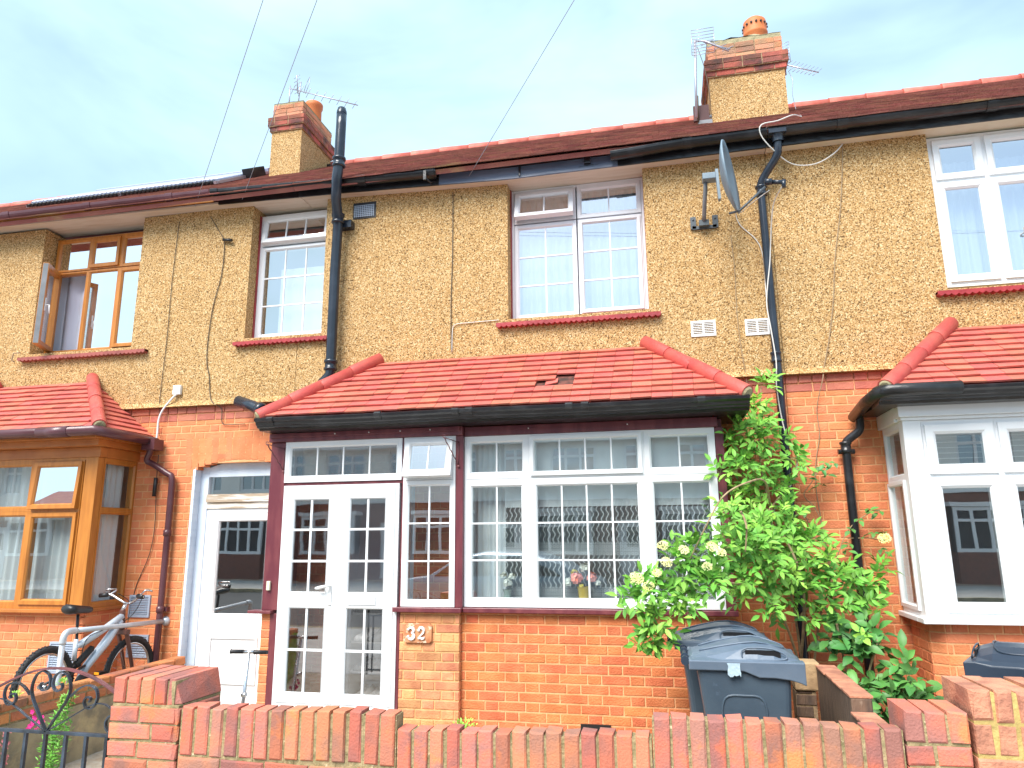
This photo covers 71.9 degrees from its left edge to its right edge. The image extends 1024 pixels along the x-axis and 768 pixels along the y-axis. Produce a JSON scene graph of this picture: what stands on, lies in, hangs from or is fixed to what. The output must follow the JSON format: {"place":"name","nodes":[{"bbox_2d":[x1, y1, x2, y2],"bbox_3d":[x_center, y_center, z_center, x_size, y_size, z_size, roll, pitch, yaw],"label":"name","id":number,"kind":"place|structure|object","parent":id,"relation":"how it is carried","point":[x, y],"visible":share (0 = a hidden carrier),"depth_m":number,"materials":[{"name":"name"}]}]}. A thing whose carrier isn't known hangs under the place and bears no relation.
{"place":"outdoors","nodes":[
{"label":"outdoors","id":0,"kind":"place"},
{"bbox_2d":[58,750,653,767],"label":"garden path","id":1,"kind":"structure","parent":0,"point":[94,760],"depth_m":5.50,"materials":[{"name":"concrete"}]},
{"bbox_2d":[0,732,11,765],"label":"dried flowers","id":2,"kind":"object","parent":1,"relation":"on","point":[9,742],"visible":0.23,"depth_m":4.73,"materials":[{"name":"pink plant"}]},
{"bbox_2d":[26,690,77,767],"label":"flowering plant","id":3,"kind":"object","parent":1,"relation":"on","point":[54,742],"visible":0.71,"depth_m":4.79,"materials":[{"name":"green plant"}]},
{"bbox_2d":[0,656,184,767],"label":"garden wall","id":4,"kind":"structure","parent":1,"relation":"on","point":[85,720],"depth_m":5.51,"materials":[{"name":"brick"}]},
{"bbox_2d":[55,677,68,684],"bbox_3d":[-3.509,2.327,5.521,0.084,0.077,0.092,-3,-12,12],"label":"weed","id":5,"kind":"object","parent":4,"relation":"on","point":[62,680],"visible":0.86,"depth_m":5.53,"materials":[{"name":"green plant"}]},
{"bbox_2d":[230,649,267,702],"bbox_3d":[-2.113,2.607,5.890,0.330,0.800,0.446,-3,-12,12],"label":"kick scooter","id":6,"kind":"object","parent":1,"relation":"on","point":[248,653],"visible":0.41,"depth_m":5.76,"materials":[{"name":"silver metal"}]},
{"bbox_2d":[453,717,477,727],"bbox_3d":[-0.377,2.754,5.665,0.210,0.149,0.249,-2,-12,5],"label":"weed","id":7,"kind":"object","parent":1,"relation":"on","point":[466,724],"visible":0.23,"depth_m":5.70,"materials":[{"name":"green plant"}]},
{"bbox_2d":[233,15,809,759],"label":"terraced house","id":8,"kind":"structure","parent":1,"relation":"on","point":[373,485],"depth_m":6.51,"materials":[{"name":"brick"}]},
{"bbox_2d":[266,581,270,589],"bbox_3d":[-2.177,1.804,6.315,0.033,0.080,0.024,-3,-12,12],"label":"doorbell","id":9,"kind":"object","parent":8,"relation":"attached to","point":[268,585],"visible":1,"depth_m":6.31,"materials":[{"name":"beige plastic"}]},
{"bbox_2d":[266,441,284,472],"bbox_3d":[-2.167,0.670,6.465,0.027,0.274,0.201,-10,-15,37],"label":"plant bracket","id":10,"kind":"object","parent":8,"relation":"attached to","point":[283,471],"visible":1,"depth_m":6.49,"materials":[{"name":"metal"}]},
{"bbox_2d":[275,488,340,703],"bbox_3d":[-1.796,1.837,6.210,0.524,1.811,0.125,-3,-12,12],"label":"door leaf","id":11,"kind":"structure","parent":8,"relation":"in","point":[326,600],"depth_m":6.21,"materials":[{"name":"white plastic"}]},
{"bbox_2d":[284,438,402,482],"bbox_3d":[-1.532,0.702,6.442,1.142,0.372,0.070,-3,-12,12],"label":"window","id":12,"kind":"structure","parent":8,"relation":"in","point":[289,477],"depth_m":6.42,"materials":[{"name":"white plastic"}]},
{"bbox_2d":[332,487,395,706],"bbox_3d":[-1.274,1.815,6.130,0.523,1.811,0.065,-3,-12,12],"label":"door leaf","id":13,"kind":"structure","parent":8,"relation":"in","point":[345,600],"depth_m":6.10,"materials":[{"name":"white plastic"}]},
{"bbox_2d":[348,609,381,693],"bbox_3d":[-1.176,2.405,6.229,0.432,0.820,0.280,-3,-12,12],"label":"shoe rack","id":14,"kind":"object","parent":8,"relation":"on","point":[354,677],"visible":0.17,"depth_m":6.21,"materials":[{"name":"white plastic"}]},
{"bbox_2d":[352,655,369,670],"bbox_3d":[-1.323,2.457,6.225,0.084,0.090,0.250,-3,-12,12],"label":"shoe","id":15,"kind":"object","parent":14,"relation":"on","point":[357,665],"visible":0.55,"depth_m":6.12,"materials":[{"name":"white"}]},
{"bbox_2d":[354,627,369,641],"bbox_3d":[-1.325,2.222,6.275,0.084,0.090,0.250,-3,-12,12],"label":"shoe","id":16,"kind":"object","parent":14,"relation":"on","point":[357,637],"visible":0.55,"depth_m":6.17,"materials":[{"name":"white plastic"}]},
{"bbox_2d":[355,684,368,693],"bbox_3d":[-1.321,2.692,6.175,0.084,0.090,0.250,-3,-12,12],"label":"shoe","id":17,"kind":"object","parent":14,"relation":"on","point":[366,686],"visible":0.28,"depth_m":6.21,"materials":[{"name":"white plastic"}]},
{"bbox_2d":[359,655,376,670],"bbox_3d":[-1.267,2.454,6.213,0.084,0.090,0.250,-3,-12,12],"label":"shoe","id":18,"kind":"object","parent":14,"relation":"on","point":[372,659],"visible":0.6,"depth_m":6.19,"materials":[{"name":"white"}]},
{"bbox_2d":[360,627,376,641],"bbox_3d":[-1.269,2.219,6.263,0.084,0.090,0.250,-3,-12,12],"label":"shoe","id":19,"kind":"object","parent":14,"relation":"on","point":[372,631],"visible":0.53,"depth_m":6.25,"materials":[{"name":"white plastic"}]},
{"bbox_2d":[364,684,375,694],"bbox_3d":[-1.265,2.689,6.163,0.084,0.090,0.250,-3,-12,12],"label":"shoe","id":20,"kind":"object","parent":14,"relation":"on","point":[370,689],"visible":0.34,"depth_m":6.19,"materials":[{"name":"white plastic"}]},
{"bbox_2d":[367,656,380,670],"bbox_3d":[-1.196,2.450,6.198,0.084,0.090,0.250,-3,-12,12],"label":"shoe","id":21,"kind":"object","parent":14,"relation":"on","point":[373,664],"visible":0.64,"depth_m":6.12,"materials":[{"name":"white"}]},
{"bbox_2d":[367,628,381,641],"bbox_3d":[-1.198,2.216,6.248,0.084,0.090,0.250,-3,-12,12],"label":"shoe","id":22,"kind":"object","parent":14,"relation":"on","point":[373,636],"visible":0.62,"depth_m":6.15,"materials":[{"name":"white"}]},
{"bbox_2d":[369,685,379,694],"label":"shoe","id":23,"kind":"object","parent":14,"relation":"on","point":[376,690],"visible":0.32,"depth_m":6.14,"materials":[{"name":"white plastic"}]},
{"bbox_2d":[373,662,380,671],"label":"shoe","id":24,"kind":"object","parent":14,"relation":"on","point":[377,668],"visible":0.43,"depth_m":6.07,"materials":[{"name":"white"}]},
{"bbox_2d":[374,633,381,641],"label":"shoe","id":25,"kind":"object","parent":14,"relation":"on","point":[377,638],"visible":0.38,"depth_m":6.11,"materials":[{"name":"white"}]},
{"bbox_2d":[345,487,414,693],"bbox_3d":[-1.315,1.932,6.711,0.850,2.050,0.050,-3,-12,12],"label":"inner door","id":26,"kind":"structure","parent":8,"relation":"in","point":[359,506],"depth_m":6.75,"materials":[{"name":"white paint"}]},
{"bbox_2d":[404,623,431,642],"bbox_3d":[-0.793,2.095,5.940,0.248,0.156,0.037,-3,-12,12],"label":"number sign","id":27,"kind":"object","parent":8,"relation":"attached to","point":[417,632],"visible":1,"depth_m":5.93,"materials":[{"name":"orange"}]},
{"bbox_2d":[400,436,455,606],"bbox_3d":[-0.727,1.174,6.114,0.478,1.447,0.164,-3,-12,12],"label":"window","id":28,"kind":"structure","parent":8,"relation":"in","point":[428,461],"depth_m":6.16,"materials":[{"name":"white plastic"}]},
{"bbox_2d":[450,209,452,320],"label":"cable","id":29,"kind":"object","parent":8,"relation":"attached to","point":[452,257],"visible":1,"depth_m":7.12,"materials":[{"name":"brown plastic"}]},
{"bbox_2d":[443,434,459,467],"bbox_3d":[-0.525,0.582,6.118,0.027,0.274,0.201,-10,-15,37],"label":"plant bracket","id":30,"kind":"object","parent":8,"relation":"attached to","point":[445,438],"visible":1,"depth_m":6.15,"materials":[{"name":"metal"}]},
{"bbox_2d":[452,320,497,337],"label":"cable","id":31,"kind":"object","parent":8,"relation":"attached to","point":[470,322],"visible":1,"depth_m":6.93,"materials":[{"name":"white plastic"}]},
{"bbox_2d":[473,443,505,596],"bbox_3d":[-0.197,1.211,6.253,0.300,1.410,0.046,-3,-12,12],"label":"white curtain","id":32,"kind":"object","parent":8,"relation":"hanging from","point":[484,457],"visible":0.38,"depth_m":6.25,"materials":[{"name":"white fabric"}]},
{"bbox_2d":[500,572,515,597],"bbox_3d":[-0.035,1.737,5.993,0.135,0.283,0.088,-3,-12,12],"label":"flower vase","id":33,"kind":"object","parent":8,"relation":"on","point":[506,583],"visible":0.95,"depth_m":5.98,"materials":[{"name":"grey ceramic"}]},
{"bbox_2d":[520,191,579,310],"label":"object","id":34,"kind":"object","parent":8,"relation":"hanging from","point":[577,243],"visible":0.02,"depth_m":7.22,"materials":[{"name":"white plastic"}]},
{"bbox_2d":[496,178,660,328],"bbox_3d":[0.632,-1.296,6.941,1.560,1.518,0.297,-3,-12,12],"label":"window","id":35,"kind":"structure","parent":8,"relation":"in","point":[611,246],"depth_m":7.03,"materials":[{"name":"white plastic"}]},
{"bbox_2d":[562,563,600,597],"bbox_3d":[0.579,1.665,5.862,0.324,0.358,0.136,-3,-12,12],"label":"flower vase","id":36,"kind":"object","parent":8,"relation":"on","point":[578,578],"visible":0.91,"depth_m":5.84,"materials":[{"name":"pink glass"}]},
{"bbox_2d":[464,427,725,609],"bbox_3d":[0.634,1.122,5.913,2.130,1.441,0.088,-3,-12,12],"label":"window","id":37,"kind":"structure","parent":8,"relation":"in","point":[645,476],"depth_m":5.92,"materials":[{"name":"white plastic"}]},
{"bbox_2d":[505,436,715,599],"bbox_3d":[0.799,1.145,5.998,1.760,1.385,0.023,-3,-12,12],"label":"lace curtain","id":38,"kind":"object","parent":8,"relation":"hanging from","point":[665,453],"visible":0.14,"depth_m":6.04,"materials":[{"name":"white fabric"}]},
{"bbox_2d":[691,27,732,122],"bbox_3d":[2.404,-3.697,8.465,0.488,1.190,0.330,-3,-12,12],"label":"tv aerial","id":39,"kind":"object","parent":8,"relation":"attached to","point":[701,112],"visible":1,"depth_m":8.45,"materials":[{"name":"silver metal"}]},
{"bbox_2d":[690,139,785,230],"bbox_3d":[2.004,-1.776,6.356,0.564,0.687,0.788,1,-12,-8],"label":"satellite dish","id":40,"kind":"object","parent":8,"relation":"attached to","point":[728,179],"visible":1,"depth_m":6.36,"materials":[{"name":"paint"}]},
{"bbox_2d":[730,235,746,382],"bbox_3d":[2.059,-0.622,6.380,0.050,1.550,0.026,3,-12,-14],"label":"cable","id":41,"kind":"object","parent":8,"relation":"attached to","point":[736,309],"visible":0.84,"depth_m":6.39,"materials":[{"name":"brown plastic"}]},
{"bbox_2d":[735,190,769,294],"bbox_3d":[2.148,-1.225,6.232,0.213,0.866,0.509,-2,-12,9],"label":"cable","id":42,"kind":"object","parent":8,"relation":"attached to","point":[751,234],"visible":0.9,"depth_m":6.44,"materials":[{"name":"white plastic"}]},
{"bbox_2d":[766,186,797,527],"bbox_3d":[2.287,-0.145,5.954,0.174,3.036,0.501,5,-13,-23],"label":"cable","id":43,"kind":"object","parent":8,"relation":"attached to","point":[769,319],"visible":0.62,"depth_m":6.18,"materials":[{"name":"white plastic"}]},
{"bbox_2d":[104,665,973,767],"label":"garden wall","id":44,"kind":"structure","parent":1,"relation":"on","point":[171,716],"depth_m":3.07,"materials":[{"name":"brick"}]},
{"bbox_2d":[0,667,113,767],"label":"iron gate","id":45,"kind":"structure","parent":44,"relation":"attached to","point":[45,731],"depth_m":3.61,"materials":[{"name":"metal"}]},
{"bbox_2d":[667,620,767,714],"bbox_3d":[1.469,2.224,4.956,0.712,1.057,0.548,-3,-12,12],"label":"wheelie bin","id":46,"kind":"object","parent":1,"relation":"on","point":[705,632],"visible":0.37,"depth_m":4.85,"materials":[{"name":"plastic"}]},
{"bbox_2d":[680,635,806,719],"bbox_3d":[1.417,2.111,4.330,0.702,1.057,0.540,-3,-12,12],"label":"wheelie bin","id":47,"kind":"object","parent":1,"relation":"on","point":[744,676],"visible":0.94,"depth_m":4.17,"materials":[{"name":"plastic"}]},
{"bbox_2d":[792,687,818,721],"bbox_3d":[2.014,2.443,4.795,0.138,0.692,0.145,-3,-12,12],"label":"brick stub","id":48,"kind":"object","parent":1,"relation":"on","point":[805,704],"visible":0.46,"depth_m":4.79,"materials":[{"name":"brown brick"}]},
{"bbox_2d":[791,658,818,690],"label":"concrete block","id":49,"kind":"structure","parent":48,"relation":"on","point":[811,676],"depth_m":4.80,"materials":[{"name":"beige concrete"}]},
{"bbox_2d":[0,0,1023,203],"label":"sky","id":50,"kind":"structure","parent":0,"point":[95,94],"materials":[{"name":"blue"}]},
{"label":"raised garden","id":51,"kind":"structure","parent":0,"visible":0},
{"bbox_2d":[8,588,152,697],"bbox_3d":[-3.820,2.435,6.366,0.600,1.098,1.287,-11,-16,41],"label":"bicycle","id":52,"kind":"object","parent":51,"relation":"on","point":[94,653],"visible":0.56,"depth_m":6.31,"materials":[{"name":"grey metal"}]},
{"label":"ground","id":53,"kind":"structure","parent":0,"visible":0},
{"bbox_2d":[0,195,159,239],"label":"terraced house","id":54,"kind":"structure","parent":53,"relation":"on","point":[14,206],"depth_m":12.51,"materials":[{"name":"brick"}]},
{"bbox_2d":[0,100,409,704],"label":"terraced house","id":55,"kind":"structure","parent":53,"relation":"on","point":[73,423],"depth_m":7.55,"materials":[{"name":"brick"}]},
{"bbox_2d":[0,457,86,608],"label":"bay window","id":56,"kind":"structure","parent":55,"relation":"in","point":[56,485],"depth_m":6.93,"materials":[{"name":"brown wood"}]},
{"bbox_2d":[0,464,107,600],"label":"net curtain","id":57,"kind":"object","parent":55,"relation":"hanging from","point":[49,562],"visible":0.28,"depth_m":7.12,"materials":[{"name":"white fabric"}]},
{"bbox_2d":[53,276,85,350],"bbox_3d":[-5.025,-0.978,8.422,2.000,1.380,0.069,-3,-12,12],"label":"net curtain","id":58,"kind":"object","parent":55,"relation":"hanging from","point":[68,322],"visible":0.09,"depth_m":8.46,"materials":[{"name":"white fabric"}]},
{"bbox_2d":[17,231,147,361],"bbox_3d":[-4.761,-1.031,8.016,1.650,1.541,0.436,-3,-12,12],"label":"window","id":59,"kind":"structure","parent":55,"relation":"in","point":[110,264],"depth_m":8.16,"materials":[{"name":"brown wood"}]},
{"bbox_2d":[94,465,123,600],"bbox_3d":[-4.106,1.470,7.113,0.041,1.390,0.380,-3,-12,12],"label":"net curtain","id":60,"kind":"object","parent":55,"relation":"hanging from","point":[113,491],"visible":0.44,"depth_m":7.17,"materials":[{"name":"white fabric"}]},
{"bbox_2d":[55,616,169,685],"bbox_3d":[-3.568,2.549,6.334,0.090,0.824,1.273,-3,-12,12],"label":"handrail","id":61,"kind":"object","parent":55,"relation":"attached to","point":[164,621],"visible":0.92,"depth_m":6.05,"materials":[{"name":"white metal"}]},
{"bbox_2d":[88,458,137,607],"bbox_3d":[-4.023,1.482,7.091,0.070,1.435,0.450,-3,-12,12],"label":"bay side window","id":62,"kind":"structure","parent":55,"relation":"in","point":[127,511],"depth_m":7.20,"materials":[{"name":"brown wood"}]},
{"bbox_2d":[133,455,158,594],"bbox_3d":[-3.748,1.457,7.261,0.186,1.451,0.039,-6,-13,25],"label":"cable","id":63,"kind":"object","parent":55,"relation":"attached to","point":[153,537],"visible":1,"depth_m":7.21,"materials":[{"name":"brown plastic"}]},
{"bbox_2d":[152,478,157,496],"bbox_3d":[-3.687,1.065,7.293,0.043,0.191,0.040,-3,-12,12],"label":"cable joint","id":64,"kind":"object","parent":63,"relation":"attached to","point":[155,483],"visible":1,"depth_m":7.28,"materials":[{"name":"black plastic"}]},
{"bbox_2d":[26,166,269,207],"bbox_3d":[-5.330,-3.059,10.877,3.609,0.983,1.410,-3,-12,12],"label":"solar collector","id":65,"kind":"object","parent":55,"relation":"on","point":[259,171],"visible":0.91,"depth_m":10.40,"materials":[{"name":"black glass"}]},
{"bbox_2d":[156,394,176,437],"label":"cable","id":66,"kind":"object","parent":55,"relation":"attached to","point":[162,410],"visible":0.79,"depth_m":7.43,"materials":[{"name":"white plastic"}]},
{"bbox_2d":[159,222,179,435],"bbox_3d":[-3.735,-0.636,7.684,0.037,2.420,0.028,-3,-12,12],"label":"cable","id":67,"kind":"object","parent":55,"relation":"attached to","point":[168,322],"visible":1,"depth_m":7.68,"materials":[{"name":"brown plastic"}]},
{"bbox_2d":[172,385,181,394],"bbox_3d":[-3.542,0.065,7.476,0.090,0.100,0.035,-3,-12,12],"label":"junction box","id":68,"kind":"object","parent":55,"relation":"attached to","point":[177,389],"visible":1,"depth_m":7.46,"materials":[{"name":"white plastic"}]},
{"bbox_2d":[206,216,244,424],"bbox_3d":[-3.050,-0.727,7.537,0.604,2.359,0.053,-2,-12,9],"label":"cable","id":69,"kind":"object","parent":55,"relation":"attached to","point":[209,330],"visible":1,"depth_m":7.54,"materials":[{"name":"brown plastic"}]},
{"bbox_2d":[222,238,232,241],"bbox_3d":[-3.105,-1.572,7.709,0.116,0.053,0.034,-4,-12,14],"label":"cable joint","id":70,"kind":"object","parent":69,"relation":"attached to","point":[227,240],"visible":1,"depth_m":7.70,"materials":[{"name":"black plastic"}]},
{"bbox_2d":[195,508,267,704],"bbox_3d":[-2.723,2.219,7.013,0.835,1.939,0.078,-3,-12,12],"label":"front door","id":71,"kind":"structure","parent":55,"relation":"in","point":[217,633],"depth_m":6.96,"materials":[{"name":"white plastic"}]},
{"bbox_2d":[232,210,326,346],"bbox_3d":[-2.382,-1.150,7.583,1.070,1.551,0.297,-3,-12,12],"label":"window","id":72,"kind":"structure","parent":55,"relation":"in","point":[292,250],"depth_m":7.68,"materials":[{"name":"white plastic"}]},
{"bbox_2d":[289,75,357,108],"bbox_3d":[-2.827,-4.353,10.527,1.146,0.625,0.166,-3,-12,12],"label":"tv aerial","id":73,"kind":"object","parent":55,"relation":"attached to","point":[297,90],"visible":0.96,"depth_m":10.62,"materials":[{"name":"silver metal"}]},
{"bbox_2d":[605,367,901,659],"bbox_3d":[1.747,1.261,5.335,2.464,3.035,0.989,5,-13,-23],"label":"elder shrub","id":74,"kind":"object","parent":53,"relation":"on","point":[750,541],"visible":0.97,"depth_m":5.19,"materials":[{"name":"green plant"}]},
{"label":"garden ground","id":75,"kind":"structure","parent":0,"visible":0},
{"bbox_2d":[815,665,887,723],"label":"garden wall","id":76,"kind":"structure","parent":75,"relation":"on","point":[843,697],"depth_m":4.18,"materials":[{"name":"brick"}]},
{"bbox_2d":[794,605,943,723],"bbox_3d":[2.558,2.168,4.912,0.752,1.175,0.718,5,-13,-23],"label":"shrub","id":77,"kind":"object","parent":75,"relation":"on","point":[856,640],"visible":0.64,"depth_m":4.96,"materials":[{"name":"green plant"}]},
{"bbox_2d":[739,73,1023,720],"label":"terraced house","id":78,"kind":"structure","parent":75,"relation":"on","point":[920,410],"depth_m":6.11,"materials":[{"name":"brick"}]},
{"bbox_2d":[759,114,843,165],"bbox_3d":[3.057,-2.621,7.146,0.614,1.528,2.026,-9,-15,34],"label":"cable","id":79,"kind":"object","parent":78,"relation":"attached to","point":[781,156],"visible":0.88,"depth_m":6.43,"materials":[{"name":"white plastic"}]},
{"bbox_2d":[783,41,821,108],"bbox_3d":[3.644,-3.874,8.970,0.530,1.170,0.285,5,-13,-23],"label":"tv aerial","id":80,"kind":"object","parent":78,"relation":"attached to","point":[803,68],"visible":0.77,"depth_m":9.03,"materials":[{"name":"silver metal"}]},
{"bbox_2d":[815,145,842,612],"bbox_3d":[2.806,-0.115,6.105,0.518,4.230,0.068,-3,-12,12],"label":"cable","id":81,"kind":"object","parent":78,"relation":"attached to","point":[829,337],"visible":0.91,"depth_m":6.18,"materials":[{"name":"brown plastic"}]},
{"bbox_2d":[791,461,891,605],"bbox_3d":[2.661,1.239,5.740,0.746,1.233,0.171,-4,-12,15],"label":"climbing plant","id":82,"kind":"object","parent":78,"relation":"attached to","point":[829,466],"visible":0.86,"depth_m":5.76,"materials":[{"name":"green plant"}]},
{"bbox_2d":[882,423,922,615],"bbox_3d":[3.110,1.055,5.590,0.088,1.450,0.450,-3,-12,12],"label":"bay side window","id":83,"kind":"structure","parent":78,"relation":"in","point":[895,481],"depth_m":5.69,"materials":[{"name":"white plastic"}]},
{"bbox_2d":[920,416,1023,618],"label":"bay window","id":84,"kind":"structure","parent":78,"relation":"in","point":[998,473],"depth_m":5.22,"materials":[{"name":"white plastic"}]},
{"bbox_2d":[926,128,1023,297],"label":"window","id":85,"kind":"structure","parent":78,"relation":"in","point":[978,178],"depth_m":6.19,"materials":[{"name":"white plastic"}]},
{"bbox_2d":[941,675,1023,767],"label":"garden wall","id":86,"kind":"structure","parent":75,"relation":"on","point":[993,708],"depth_m":2.68,"materials":[{"name":"brick"}]},
{"bbox_2d":[963,640,1023,678],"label":"wheelie bin","id":87,"kind":"object","parent":75,"relation":"on","point":[996,659],"visible":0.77,"depth_m":4.05,"materials":[{"name":"plastic"}]},
{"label":"far pavement","id":88,"kind":"structure","parent":0,"visible":0},
{"bbox_3d":[8.647,-6.089,-10.788,0.400,10.650,0.400,-3,-12,12],"label":"telegraph pole","id":89,"kind":"object","parent":88,"relation":"on","visible":0},
{"bbox_2d":[195,0,262,205],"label":"overhead wire","id":90,"kind":"object","parent":89,"relation":"attached to","point":[231,95],"visible":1,"depth_m":6.41,"materials":[{"name":"black metal"}]},
{"bbox_2d":[242,0,316,198],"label":"overhead wire","id":91,"kind":"object","parent":89,"relation":"attached to","point":[281,94],"visible":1,"depth_m":6.39,"materials":[{"name":"black metal"}]},
{"bbox_2d":[469,0,573,175],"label":"overhead wire","id":92,"kind":"object","parent":89,"relation":"attached to","point":[523,84],"visible":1,"depth_m":6.09,"materials":[{"name":"black metal"}]}
]}

